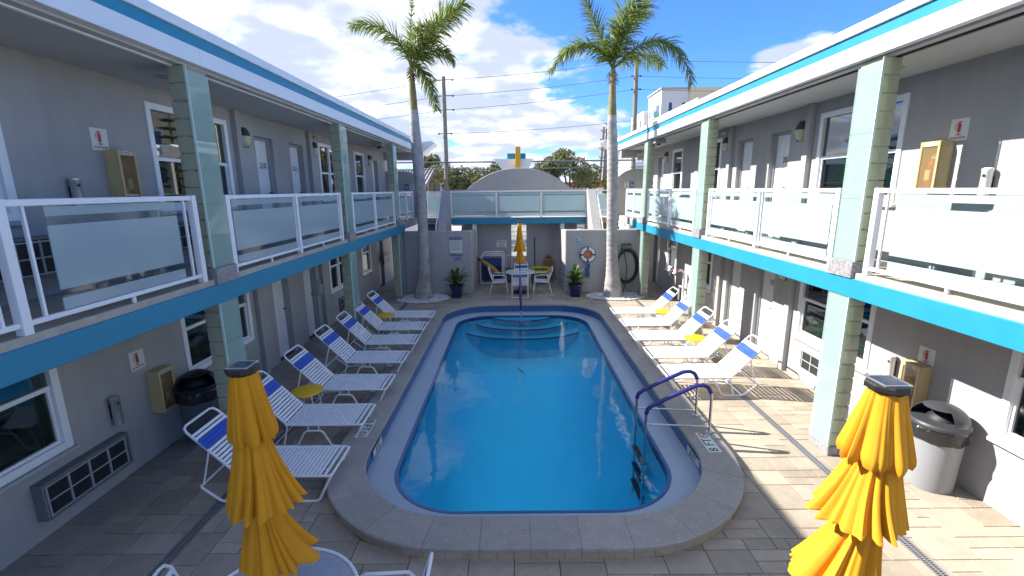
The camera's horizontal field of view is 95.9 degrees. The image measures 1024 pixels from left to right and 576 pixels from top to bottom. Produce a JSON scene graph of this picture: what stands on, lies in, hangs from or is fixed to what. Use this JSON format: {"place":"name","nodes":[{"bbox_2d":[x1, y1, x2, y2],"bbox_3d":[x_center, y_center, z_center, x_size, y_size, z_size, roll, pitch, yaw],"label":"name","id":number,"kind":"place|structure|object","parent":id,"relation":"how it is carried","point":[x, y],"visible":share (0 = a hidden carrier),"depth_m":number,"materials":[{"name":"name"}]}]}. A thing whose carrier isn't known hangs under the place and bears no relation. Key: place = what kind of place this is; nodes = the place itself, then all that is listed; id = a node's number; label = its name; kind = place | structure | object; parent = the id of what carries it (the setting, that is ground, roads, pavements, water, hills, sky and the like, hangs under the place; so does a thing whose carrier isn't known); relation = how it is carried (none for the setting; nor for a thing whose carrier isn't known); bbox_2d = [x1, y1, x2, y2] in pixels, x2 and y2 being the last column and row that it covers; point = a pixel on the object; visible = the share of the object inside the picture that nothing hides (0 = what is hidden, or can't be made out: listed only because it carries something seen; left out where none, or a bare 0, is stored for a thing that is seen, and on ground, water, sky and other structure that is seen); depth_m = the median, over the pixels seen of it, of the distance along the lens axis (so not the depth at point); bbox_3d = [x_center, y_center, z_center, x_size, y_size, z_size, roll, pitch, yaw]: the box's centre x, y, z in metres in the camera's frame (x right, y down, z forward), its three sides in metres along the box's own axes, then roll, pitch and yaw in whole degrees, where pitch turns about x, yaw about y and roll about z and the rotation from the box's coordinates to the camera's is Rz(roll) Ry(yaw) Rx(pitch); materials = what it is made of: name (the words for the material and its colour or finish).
{"place":"outdoors","nodes":[
{"label":"outdoors","id":0,"kind":"place"},
{"bbox_2d":[397,168,440,230],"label":"tiled house","id":1,"kind":"structure","parent":0,"point":[429,174],"depth_m":28.46,"materials":[{"name":"white paint"}]},
{"bbox_2d":[427,191,451,230],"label":"staircase","id":2,"kind":"structure","parent":0,"point":[442,222],"depth_m":16.08,"materials":[{"name":"concrete"}]},
{"bbox_2d":[426,191,440,216],"bbox_3d":[-2.912,-3.275,18.019,0.800,0.970,0.040,-1,12,0],"label":"landing railing","id":3,"kind":"object","parent":2,"relation":"on","point":[433,202],"visible":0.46,"depth_m":18.01,"materials":[{"name":"white metal"}]},
{"bbox_2d":[0,278,1023,575],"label":"patio","id":4,"kind":"structure","parent":0,"point":[144,520],"depth_m":5.00,"materials":[{"name":"beige tile"}]},
{"bbox_2d":[172,369,220,444],"bbox_3d":[-4.428,1.647,6.547,0.560,1.015,0.560,-8,14,-32],"label":"litter bin","id":5,"kind":"object","parent":4,"relation":"on","point":[194,391],"visible":0.77,"depth_m":6.38,"materials":[{"name":"plastic"}]},
{"bbox_2d":[0,0,417,570],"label":"motel wing","id":6,"kind":"structure","parent":4,"relation":"on","point":[279,217],"depth_m":5.36,"materials":[{"name":"white paint"}]},
{"bbox_2d":[0,125,29,225],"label":"window","id":7,"kind":"structure","parent":6,"relation":"in","point":[7,187],"depth_m":4.39,"materials":[{"name":"white paint"}]},
{"bbox_2d":[0,235,56,284],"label":"air conditioner","id":8,"kind":"object","parent":6,"relation":"attached to","point":[43,255],"visible":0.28,"depth_m":4.58,"materials":[{"name":"grey metal"}]},
{"bbox_2d":[0,368,80,494],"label":"window","id":9,"kind":"structure","parent":6,"relation":"in","point":[35,431],"depth_m":4.63,"materials":[{"name":"white paint"}]},
{"bbox_2d":[67,177,85,205],"bbox_3d":[-4.748,-1.018,5.037,0.123,0.365,0.108,-1,12,0],"label":"ash receptacle","id":10,"kind":"object","parent":6,"relation":"attached to","point":[75,189],"visible":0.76,"depth_m":4.99,"materials":[{"name":"silver metal"}]},
{"bbox_2d":[30,432,133,521],"bbox_3d":[-4.719,2.052,5.131,0.119,0.400,1.060,-1,12,0],"label":"air conditioner","id":11,"kind":"object","parent":6,"relation":"attached to","point":[56,493],"visible":1,"depth_m":5.01,"materials":[{"name":"grey metal"}]},
{"bbox_2d":[88,127,109,150],"bbox_3d":[-4.810,-1.734,5.385,0.010,0.250,0.230,-1,12,0],"label":"extinguisher sign","id":12,"kind":"object","parent":6,"relation":"attached to","point":[99,138],"visible":0.98,"depth_m":5.37,"materials":[{"name":"white"}]},
{"bbox_2d":[108,395,124,425],"bbox_3d":[-4.722,1.458,5.505,0.123,0.365,0.108,-1,12,0],"label":"ash receptacle","id":13,"kind":"object","parent":6,"relation":"attached to","point":[116,411],"visible":1,"depth_m":5.48,"materials":[{"name":"silver metal"}]},
{"bbox_2d":[104,150,142,196],"bbox_3d":[-4.725,-1.372,5.626,0.170,0.580,0.270,-1,12,0],"label":"extinguisher cabinet","id":14,"kind":"object","parent":6,"relation":"attached to","point":[123,173],"visible":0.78,"depth_m":5.54,"materials":[{"name":"beige plastic"}]},
{"bbox_2d":[128,348,145,372],"bbox_3d":[-4.782,0.919,5.891,0.010,0.250,0.230,-1,12,0],"label":"extinguisher sign","id":15,"kind":"object","parent":6,"relation":"attached to","point":[136,360],"visible":1,"depth_m":5.88,"materials":[{"name":"white"}]},
{"bbox_2d":[145,364,177,412],"bbox_3d":[-4.695,1.351,6.208,0.170,0.580,0.270,-1,12,0],"label":"extinguisher cabinet","id":16,"kind":"object","parent":6,"relation":"attached to","point":[160,381],"visible":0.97,"depth_m":6.13,"materials":[{"name":"beige plastic"}]},
{"bbox_2d":[178,221,192,249],"bbox_3d":[-4.771,-0.795,6.874,0.059,0.400,1.100,-1,12,0],"label":"air conditioner","id":17,"kind":"object","parent":6,"relation":"attached to","point":[182,232],"visible":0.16,"depth_m":6.71,"materials":[{"name":"grey metal"}]},
{"bbox_2d":[142,101,240,214],"bbox_3d":[-4.849,-1.905,7.036,0.195,1.475,1.820,-1,12,0],"label":"window","id":18,"kind":"structure","parent":6,"relation":"in","point":[160,120],"depth_m":6.57,"materials":[{"name":"white paint"}]},
{"bbox_2d":[179,292,257,370],"bbox_3d":[-4.824,0.461,7.542,0.195,1.475,1.820,-1,12,0],"label":"window","id":19,"kind":"structure","parent":6,"relation":"in","point":[193,327],"depth_m":7.18,"materials":[{"name":"white paint"}]},
{"bbox_2d":[254,137,279,241],"bbox_3d":[-4.913,-1.905,9.142,0.120,2.045,0.658,-1,12,0],"label":"door","id":20,"kind":"structure","parent":6,"relation":"in","point":[261,145],"depth_m":9.18,"materials":[{"name":"white paint"}]},
{"bbox_2d":[272,279,291,356],"bbox_3d":[-4.888,0.461,9.648,0.120,2.045,0.658,-1,12,0],"label":"door","id":21,"kind":"structure","parent":6,"relation":"in","point":[278,287],"depth_m":9.82,"materials":[{"name":"white paint"}]},
{"bbox_2d":[289,144,304,205],"bbox_3d":[-4.911,-2.194,10.492,0.120,2.045,0.658,-1,12,0],"label":"door","id":22,"kind":"structure","parent":6,"relation":"in","point":[294,149],"depth_m":10.55,"materials":[{"name":"white paint"}]},
{"bbox_2d":[303,268,317,335],"bbox_3d":[-4.885,0.173,10.998,0.120,2.045,0.658,-1,12,0],"label":"door","id":23,"kind":"structure","parent":6,"relation":"in","point":[307,274],"depth_m":11.19,"materials":[{"name":"white paint"}]},
{"bbox_2d":[317,142,337,202],"bbox_3d":[-4.840,-3.009,12.199,0.195,1.475,1.420,-1,12,0],"label":"window","id":24,"kind":"structure","parent":6,"relation":"in","point":[326,170],"depth_m":11.99,"materials":[{"name":"white paint"}]},
{"bbox_2d":[328,256,343,296],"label":"window","id":25,"kind":"structure","parent":6,"relation":"in","point":[335,267],"depth_m":12.59,"materials":[{"name":"white paint"}]},
{"bbox_2d":[353,151,367,200],"bbox_3d":[-4.836,-3.519,14.580,0.195,1.475,0.990,-1,12,0],"label":"window","id":26,"kind":"structure","parent":6,"relation":"in","point":[359,166],"depth_m":14.64,"materials":[{"name":"white paint"}]},
{"bbox_2d":[361,245,373,277],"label":"window","id":27,"kind":"structure","parent":6,"relation":"in","point":[365,251],"depth_m":15.26,"materials":[{"name":"white glass"}]},
{"bbox_2d":[383,153,427,217],"bbox_3d":[-4.039,-3.904,17.605,1.503,2.397,0.250,-1,12,0],"label":"end screen","id":28,"kind":"object","parent":6,"relation":"on","point":[403,177],"visible":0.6,"depth_m":17.53,"materials":[{"name":"grey paint"}]},
{"bbox_2d":[183,407,350,502],"bbox_3d":[-2.824,1.917,5.426,1.634,0.919,0.629,-1,12,0],"label":"sun lounger","id":29,"kind":"object","parent":4,"relation":"on","point":[222,425],"visible":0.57,"depth_m":5.33,"materials":[{"name":"white plastic"}]},
{"bbox_2d":[224,360,319,575],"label":"umbrella","id":30,"kind":"object","parent":4,"relation":"on","point":[265,489],"visible":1,"depth_m":2.80,"materials":[{"name":"yellow fabric"}]},
{"bbox_2d":[146,303,407,575],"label":"trench drain","id":31,"kind":"object","parent":4,"relation":"in","point":[170,556],"visible":0.42,"depth_m":4.92,"materials":[{"name":"silver metal"}]},
{"bbox_2d":[228,547,358,575],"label":"round table","id":32,"kind":"object","parent":4,"relation":"on","point":[327,563],"visible":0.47,"depth_m":3.41,"materials":[{"name":"plastic"}]},
{"bbox_2d":[291,384,322,421],"bbox_3d":[-3.154,1.789,7.158,0.464,0.456,0.464,-1,12,0],"label":"side table","id":33,"kind":"object","parent":4,"relation":"on","point":[306,391],"visible":0.8,"depth_m":7.08,"materials":[{"name":"yellow plastic"}]},
{"bbox_2d":[259,370,375,445],"bbox_3d":[-2.840,1.677,6.551,1.634,0.919,0.629,-1,12,0],"label":"sun lounger","id":34,"kind":"object","parent":4,"relation":"on","point":[305,407],"visible":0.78,"depth_m":6.53,"materials":[{"name":"white plastic"}]},
{"bbox_2d":[283,345,395,408],"bbox_3d":[-2.822,1.440,7.660,1.634,0.919,0.629,-1,12,1],"label":"sun lounger","id":35,"kind":"object","parent":4,"relation":"on","point":[339,382],"visible":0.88,"depth_m":7.61,"materials":[{"name":"white plastic"}]},
{"bbox_2d":[314,325,409,378],"bbox_3d":[-2.833,1.192,8.818,1.634,0.919,0.629,0,12,1],"label":"sun lounger","id":36,"kind":"object","parent":4,"relation":"on","point":[328,342],"visible":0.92,"depth_m":8.76,"materials":[{"name":"white plastic"}]},
{"bbox_2d":[336,311,420,358],"bbox_3d":[-2.816,0.975,9.834,1.634,0.919,0.629,-1,12,-1],"label":"sun lounger","id":37,"kind":"object","parent":4,"relation":"on","point":[352,321],"visible":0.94,"depth_m":9.78,"materials":[{"name":"white plastic"}]},
{"bbox_2d":[355,301,427,343],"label":"sun lounger","id":38,"kind":"object","parent":4,"relation":"on","point":[361,312],"visible":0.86,"depth_m":10.75,"materials":[{"name":"white plastic"}]},
{"bbox_2d":[360,552,433,575],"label":"patio chair","id":39,"kind":"object","parent":4,"relation":"on","point":[427,570],"visible":1,"depth_m":3.43,"materials":[{"name":"white"}]},
{"bbox_2d":[391,232,406,294],"bbox_3d":[-3.749,-0.827,15.409,0.398,2.130,0.150,-1,12,0],"label":"wall return","id":40,"kind":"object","parent":4,"relation":"on","point":[403,263],"depth_m":15.34,"materials":[{"name":"grey paint"}]},
{"bbox_2d":[367,290,435,328],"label":"sun lounger","id":41,"kind":"object","parent":4,"relation":"on","point":[404,314],"visible":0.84,"depth_m":11.79,"materials":[{"name":"white plastic"}]},
{"bbox_2d":[396,293,449,303],"bbox_3d":[-2.887,0.332,14.909,1.755,0.078,1.312,-1,12,0],"label":"pebble bed","id":42,"kind":"object","parent":4,"relation":"on","point":[411,299],"visible":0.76,"depth_m":14.69,"materials":[{"name":"white gravel"}]},
{"bbox_2d":[346,0,476,299],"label":"palm tree","id":43,"kind":"object","parent":42,"relation":"on","point":[415,50],"visible":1,"depth_m":13.40,"materials":[{"name":"green plant"}]},
{"bbox_2d":[403,230,476,294],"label":"courtyard wall","id":44,"kind":"structure","parent":4,"relation":"on","point":[441,262],"depth_m":15.32,"materials":[{"name":"grey paint"}]},
{"bbox_2d":[449,237,462,255],"bbox_3d":[-1.844,-1.363,15.192,0.420,0.610,0.021,-1,12,0],"label":"pool rules sign","id":45,"kind":"object","parent":44,"relation":"attached to","point":[455,246],"visible":1,"depth_m":15.18,"materials":[{"name":"white plastic"}]},
{"bbox_2d":[441,267,471,297],"bbox_3d":[-1.715,-0.184,14.963,1.023,1.016,0.783,8,15,36],"label":"potted plant","id":46,"kind":"object","parent":4,"relation":"on","point":[456,288],"visible":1,"depth_m":14.92,"materials":[{"name":"green plant"}]},
{"bbox_2d":[480,251,504,283],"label":"folded loungers","id":47,"kind":"object","parent":4,"relation":"on","point":[498,264],"visible":0.85,"depth_m":17.10,"materials":[{"name":"blue"}]},
{"bbox_2d":[450,190,586,282],"bbox_3d":[0.269,-2.013,17.731,5.020,3.395,1.680,-1,12,0],"label":"footbridge","id":48,"kind":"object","parent":4,"relation":"on","point":[519,203],"visible":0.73,"depth_m":16.73,"materials":[{"name":"concrete"}]},
{"bbox_2d":[463,223,576,280],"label":"back wall","id":49,"kind":"structure","parent":4,"relation":"on","point":[547,237],"depth_m":17.52,"materials":[{"name":"grey paint"}]},
{"bbox_2d":[513,221,526,293],"bbox_3d":[0.260,-1.024,15.447,0.480,2.412,0.480,-1,12,0],"label":"umbrella","id":50,"kind":"object","parent":4,"relation":"on","point":[519,248],"visible":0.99,"depth_m":15.28,"materials":[{"name":"yellow fabric"}]},
{"bbox_2d":[511,271,528,297],"bbox_3d":[0.257,-0.171,15.106,0.546,0.885,0.670,-1,12,0],"label":"patio chair","id":51,"kind":"object","parent":4,"relation":"on","point":[514,281],"visible":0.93,"depth_m":14.86,"materials":[{"name":"white plastic"}]},
{"bbox_2d":[326,301,743,559],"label":"swimming pool","id":52,"kind":"structure","parent":4,"relation":"in","point":[456,451],"depth_m":8.04,"materials":[{"name":"liquid"}]},
{"bbox_2d":[630,369,712,504],"bbox_3d":[2.283,2.216,6.657,0.970,2.014,0.580,-1,12,0],"label":"pool ladder","id":53,"kind":"object","parent":52,"relation":"attached to","point":[642,462],"visible":0.98,"depth_m":6.64,"materials":[{"name":"blue metal"}]},
{"bbox_2d":[561,264,592,296],"bbox_3d":[2.199,-0.244,14.970,0.897,1.049,1.193,11,17,44],"label":"potted plant","id":54,"kind":"object","parent":4,"relation":"on","point":[575,286],"visible":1,"depth_m":14.92,"materials":[{"name":"green plant"}]},
{"bbox_2d":[559,229,640,292],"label":"courtyard wall","id":55,"kind":"structure","parent":4,"relation":"on","point":[570,249],"depth_m":15.30,"materials":[{"name":"grey paint"}]},
{"bbox_2d":[579,247,595,277],"bbox_3d":[2.491,-0.835,15.235,0.540,1.073,0.127,-1,12,0],"label":"life ring","id":56,"kind":"object","parent":55,"relation":"attached to","point":[587,254],"visible":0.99,"depth_m":15.18,"materials":[{"name":"white plastic"}]},
{"bbox_2d":[618,243,638,291],"bbox_3d":[3.627,-0.638,15.214,1.078,1.632,0.263,-1,12,0],"label":"garden hose","id":57,"kind":"object","parent":55,"relation":"hanging from","point":[625,247],"visible":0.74,"depth_m":15.15,"materials":[{"name":"grey rubber"}]},
{"bbox_2d":[586,292,644,300],"bbox_3d":[3.358,0.257,14.946,1.949,0.078,1.193,-1,12,0],"label":"pebble bed","id":58,"kind":"object","parent":4,"relation":"on","point":[627,296],"visible":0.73,"depth_m":14.77,"materials":[{"name":"white gravel"}]},
{"bbox_2d":[544,0,696,298],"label":"palm tree","id":59,"kind":"object","parent":58,"relation":"on","point":[633,13],"visible":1,"depth_m":13.46,"materials":[{"name":"green plant"}]},
{"bbox_2d":[610,287,678,324],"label":"sun lounger","id":60,"kind":"object","parent":4,"relation":"on","point":[634,310],"visible":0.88,"depth_m":11.89,"materials":[{"name":"white plastic"}]},
{"bbox_2d":[619,296,691,339],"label":"sun lounger","id":61,"kind":"object","parent":4,"relation":"on","point":[682,306],"visible":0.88,"depth_m":10.86,"materials":[{"name":"white plastic"}]},
{"bbox_2d":[629,306,713,354],"bbox_3d":[3.391,0.896,9.890,1.634,0.919,0.629,0,12,1],"label":"sun lounger","id":62,"kind":"object","parent":4,"relation":"on","point":[672,336],"visible":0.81,"depth_m":9.82,"materials":[{"name":"white plastic"}]},
{"bbox_2d":[643,319,739,373],"bbox_3d":[3.418,1.111,8.883,1.634,0.919,0.629,-1,12,0],"label":"sun lounger","id":63,"kind":"object","parent":4,"relation":"on","point":[720,332],"visible":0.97,"depth_m":8.84,"materials":[{"name":"white plastic"}]},
{"bbox_2d":[684,334,707,360],"bbox_3d":[3.749,1.226,9.439,0.464,0.456,0.464,-7,14,-28],"label":"side table","id":64,"kind":"object","parent":4,"relation":"on","point":[694,338],"visible":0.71,"depth_m":9.38,"materials":[{"name":"yellow"}]},
{"bbox_2d":[657,334,766,396],"bbox_3d":[3.412,1.311,7.946,1.634,0.919,0.629,-1,12,0],"label":"sun lounger","id":65,"kind":"object","parent":4,"relation":"on","point":[750,353],"visible":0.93,"depth_m":7.89,"materials":[{"name":"white plastic"}]},
{"bbox_2d":[635,299,949,575],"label":"trench drain","id":66,"kind":"object","parent":4,"relation":"in","point":[919,554],"visible":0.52,"depth_m":6.05,"materials":[{"name":"silver metal"}]},
{"bbox_2d":[617,0,1023,527],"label":"motel wing","id":67,"kind":"structure","parent":4,"relation":"on","point":[899,266],"depth_m":5.77,"materials":[{"name":"white paint"}]},
{"bbox_2d":[618,150,645,214],"bbox_3d":[4.517,-3.990,17.571,1.384,2.397,0.250,-1,12,0],"label":"end screen","id":68,"kind":"object","parent":67,"relation":"on","point":[636,176],"visible":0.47,"depth_m":17.53,"materials":[{"name":"grey paint"}]},
{"bbox_2d":[654,235,659,281],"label":"door","id":69,"kind":"structure","parent":67,"relation":"in","point":[657,237],"depth_m":17.00,"materials":[{"name":"white paint"}]},
{"bbox_2d":[664,239,677,274],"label":"window","id":70,"kind":"structure","parent":67,"relation":"in","point":[672,246],"depth_m":15.18,"materials":[{"name":"white glass"}]},
{"bbox_2d":[671,147,683,196],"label":"window","id":71,"kind":"structure","parent":67,"relation":"in","point":[677,159],"depth_m":14.60,"materials":[{"name":"white paint"}]},
{"bbox_2d":[689,247,713,292],"bbox_3d":[5.260,-0.743,12.666,0.195,1.475,1.420,-1,12,0],"label":"window","id":72,"kind":"structure","parent":67,"relation":"in","point":[710,256],"depth_m":12.28,"materials":[{"name":"white paint"}]},
{"bbox_2d":[697,138,722,198],"bbox_3d":[5.234,-3.110,12.159,0.195,1.475,1.420,-1,12,0],"label":"window","id":73,"kind":"structure","parent":67,"relation":"in","point":[719,142],"depth_m":11.69,"materials":[{"name":"white paint"}]},
{"bbox_2d":[726,260,741,330],"bbox_3d":[5.334,0.071,10.958,0.120,2.045,0.658,-1,12,0],"label":"door","id":74,"kind":"structure","parent":67,"relation":"in","point":[735,273],"depth_m":11.13,"materials":[{"name":"white paint"}]},
{"bbox_2d":[734,139,752,231],"bbox_3d":[5.308,-2.295,10.452,0.120,2.045,0.658,-1,12,0],"label":"door","id":75,"kind":"structure","parent":67,"relation":"in","point":[747,145],"depth_m":10.50,"materials":[{"name":"white paint"}]},
{"bbox_2d":[754,269,774,352],"bbox_3d":[5.331,0.360,9.609,0.120,2.045,0.658,-1,12,0],"label":"door","id":76,"kind":"structure","parent":67,"relation":"in","point":[767,282],"depth_m":9.76,"materials":[{"name":"white paint"}]},
{"bbox_2d":[765,131,790,237],"bbox_3d":[5.306,-2.007,9.102,0.120,2.045,0.658,-1,12,0],"label":"door","id":77,"kind":"structure","parent":67,"relation":"in","point":[782,140],"depth_m":9.14,"materials":[{"name":"white paint"}]},
{"bbox_2d":[795,120,805,141],"bbox_3d":[5.129,-2.801,8.248,0.110,0.350,0.250,-1,12,0],"label":"wall lamp","id":78,"kind":"object","parent":67,"relation":"attached to","point":[799,131],"visible":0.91,"depth_m":8.20,"materials":[{"name":"glass"}]},
{"bbox_2d":[798,347,821,379],"bbox_3d":[5.210,1.368,7.830,0.030,0.400,1.060,-1,12,0],"label":"air conditioner","id":79,"kind":"object","parent":67,"relation":"attached to","point":[809,363],"visible":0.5,"depth_m":8.06,"materials":[{"name":"white plastic"}]},
{"bbox_2d":[791,282,876,374],"bbox_3d":[5.251,0.361,7.502,0.195,1.475,1.820,-1,12,0],"label":"window","id":80,"kind":"structure","parent":67,"relation":"in","point":[813,302],"depth_m":7.88,"materials":[{"name":"white paint"}]},
{"bbox_2d":[807,92,911,206],"bbox_3d":[5.225,-2.005,6.996,0.195,1.475,1.820,-1,12,0],"label":"window","id":81,"kind":"structure","parent":67,"relation":"in","point":[836,126],"depth_m":7.29,"materials":[{"name":"glass"}]},
{"bbox_2d":[884,354,896,375],"bbox_3d":[5.153,1.082,6.287,0.123,0.365,0.108,-1,12,0],"label":"ash receptacle","id":82,"kind":"object","parent":67,"relation":"attached to","point":[890,365],"visible":0.78,"depth_m":6.25,"materials":[{"name":"grey metal"}]},
{"bbox_2d":[899,360,932,409],"bbox_3d":[5.128,1.239,5.901,0.170,0.580,0.270,-1,12,0],"label":"extinguisher cabinet","id":83,"kind":"object","parent":67,"relation":"attached to","point":[916,374],"visible":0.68,"depth_m":5.79,"materials":[{"name":"beige plastic"}]},
{"bbox_2d":[917,345,935,366],"bbox_3d":[5.205,0.871,5.801,0.010,0.250,0.230,-1,12,0],"label":"extinguisher sign","id":84,"kind":"object","parent":67,"relation":"attached to","point":[926,355],"visible":1,"depth_m":5.79,"materials":[{"name":"white"}]},
{"bbox_2d":[914,140,954,187],"bbox_3d":[5.100,-1.470,5.587,0.170,0.580,0.270,-1,12,0],"label":"extinguisher cabinet","id":85,"kind":"object","parent":67,"relation":"attached to","point":[934,163],"visible":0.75,"depth_m":5.51,"materials":[{"name":"beige plastic"}]},
{"bbox_2d":[948,117,970,140],"bbox_3d":[5.177,-1.833,5.346,0.010,0.250,0.230,-1,12,0],"label":"extinguisher sign","id":86,"kind":"object","parent":67,"relation":"attached to","point":[959,129],"visible":0.99,"depth_m":5.34,"materials":[{"name":"white"}]},
{"bbox_2d":[976,167,994,194],"bbox_3d":[5.126,-1.117,4.998,0.123,0.365,0.108,-1,12,0],"label":"ash receptacle","id":87,"kind":"object","parent":67,"relation":"attached to","point":[986,179],"visible":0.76,"depth_m":4.96,"materials":[{"name":"grey metal"}]},
{"bbox_2d":[986,350,1023,458],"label":"window","id":88,"kind":"structure","parent":67,"relation":"in","point":[1009,429],"depth_m":4.80,"materials":[{"name":"white paint"}]},
{"bbox_2d":[788,375,916,575],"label":"umbrella","id":89,"kind":"object","parent":4,"relation":"on","point":[858,500],"visible":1,"depth_m":2.45,"materials":[{"name":"yellow fabric"}]},
{"bbox_2d":[904,400,973,494],"bbox_3d":[4.899,1.802,5.347,0.560,1.015,0.560,-4,12,-14],"label":"litter bin","id":90,"kind":"object","parent":4,"relation":"on","point":[942,432],"visible":0.92,"depth_m":5.19,"materials":[{"name":"grey plastic"}]},
{"bbox_2d":[452,225,582,255],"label":"parking lot","id":91,"kind":"structure","parent":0,"point":[513,233],"depth_m":37.02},
{"bbox_2d":[424,153,441,190],"bbox_3d":[-5.840,-6.624,33.403,1.822,6.013,1.394,4,13,20],"label":"leafy tree","id":92,"kind":"object","parent":91,"relation":"on","point":[436,158],"visible":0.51,"depth_m":32.69,"materials":[{"name":"green plant"}]},
{"bbox_2d":[436,76,453,190],"bbox_3d":[-4.111,-7.832,29.011,1.250,10.152,0.314,-1,12,0],"label":"utility pole","id":93,"kind":"object","parent":91,"relation":"on","point":[445,139],"visible":0.6,"depth_m":28.52,"materials":[{"name":"brown wood"}]},
{"bbox_2d":[396,159,636,163],"bbox_3d":[1.033,-7.951,28.771,50.001,0.216,0.078,-1,12,0],"label":"telephone cable","id":94,"kind":"object","parent":93,"relation":"attached to","point":[532,161],"visible":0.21,"depth_m":28.76,"materials":[{"name":"grey metal"}]},
{"bbox_2d":[397,166,643,170],"bbox_3d":[1.038,-7.546,28.858,50.000,0.216,0.052,-1,12,0],"label":"telephone cable","id":95,"kind":"object","parent":93,"relation":"attached to","point":[530,168],"visible":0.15,"depth_m":28.86,"materials":[{"name":"grey metal"}]},
{"bbox_2d":[429,164,490,229],"bbox_3d":[-3.641,-5.677,30.948,4.657,5.142,3.631,-1,12,0],"label":"leafy tree","id":96,"kind":"object","parent":91,"relation":"on","point":[457,180],"visible":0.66,"depth_m":30.04,"materials":[{"name":"green plant"}]},
{"bbox_2d":[533,148,602,188],"bbox_3d":[4.097,-7.060,34.234,5.491,6.303,4.432,-1,12,0],"label":"leafy tree","id":97,"kind":"object","parent":91,"relation":"on","point":[583,176],"visible":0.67,"depth_m":33.15,"materials":[{"name":"green plant"}]},
{"bbox_2d":[628,59,641,228],"bbox_3d":[7.563,-8.462,28.855,0.697,11.203,0.323,-1,12,0],"label":"utility pole","id":98,"kind":"object","parent":91,"relation":"on","point":[634,119],"visible":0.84,"depth_m":28.14,"materials":[{"name":"brown wood"}]},
{"bbox_2d":[451,168,586,225],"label":"arched parapet","id":99,"kind":"structure","parent":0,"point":[519,179],"depth_m":18.55,"materials":[{"name":"grey paint"}]},
{"bbox_2d":[494,146,532,169],"bbox_3d":[0.052,-5.452,19.439,1.660,0.910,0.700,-1,12,0],"label":"rooftop emblem","id":100,"kind":"object","parent":99,"relation":"on","point":[517,159],"visible":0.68,"depth_m":19.33,"materials":[{"name":"white paint"}]},
{"bbox_2d":[586,189,619,228],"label":"staircase","id":101,"kind":"structure","parent":0,"point":[594,218],"depth_m":16.03,"materials":[{"name":"concrete"}]},
{"bbox_2d":[596,190,606,213],"bbox_3d":[3.462,-3.339,17.994,0.950,0.970,0.040,-1,12,0],"label":"landing railing","id":102,"kind":"object","parent":101,"relation":"on","point":[603,200],"visible":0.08,"depth_m":17.99,"materials":[{"name":"metal"}]},
{"bbox_2d":[618,161,644,228],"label":"white building","id":103,"kind":"structure","parent":0,"point":[622,225],"depth_m":36.38,"materials":[{"name":"grey paint"}]},
{"label":"ground","id":104,"kind":"structure","parent":0,"visible":0},
{"bbox_2d":[630,87,724,158],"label":"condominium","id":105,"kind":"structure","parent":104,"relation":"on","point":[663,100],"depth_m":65.87,"materials":[{"name":"white paint"}]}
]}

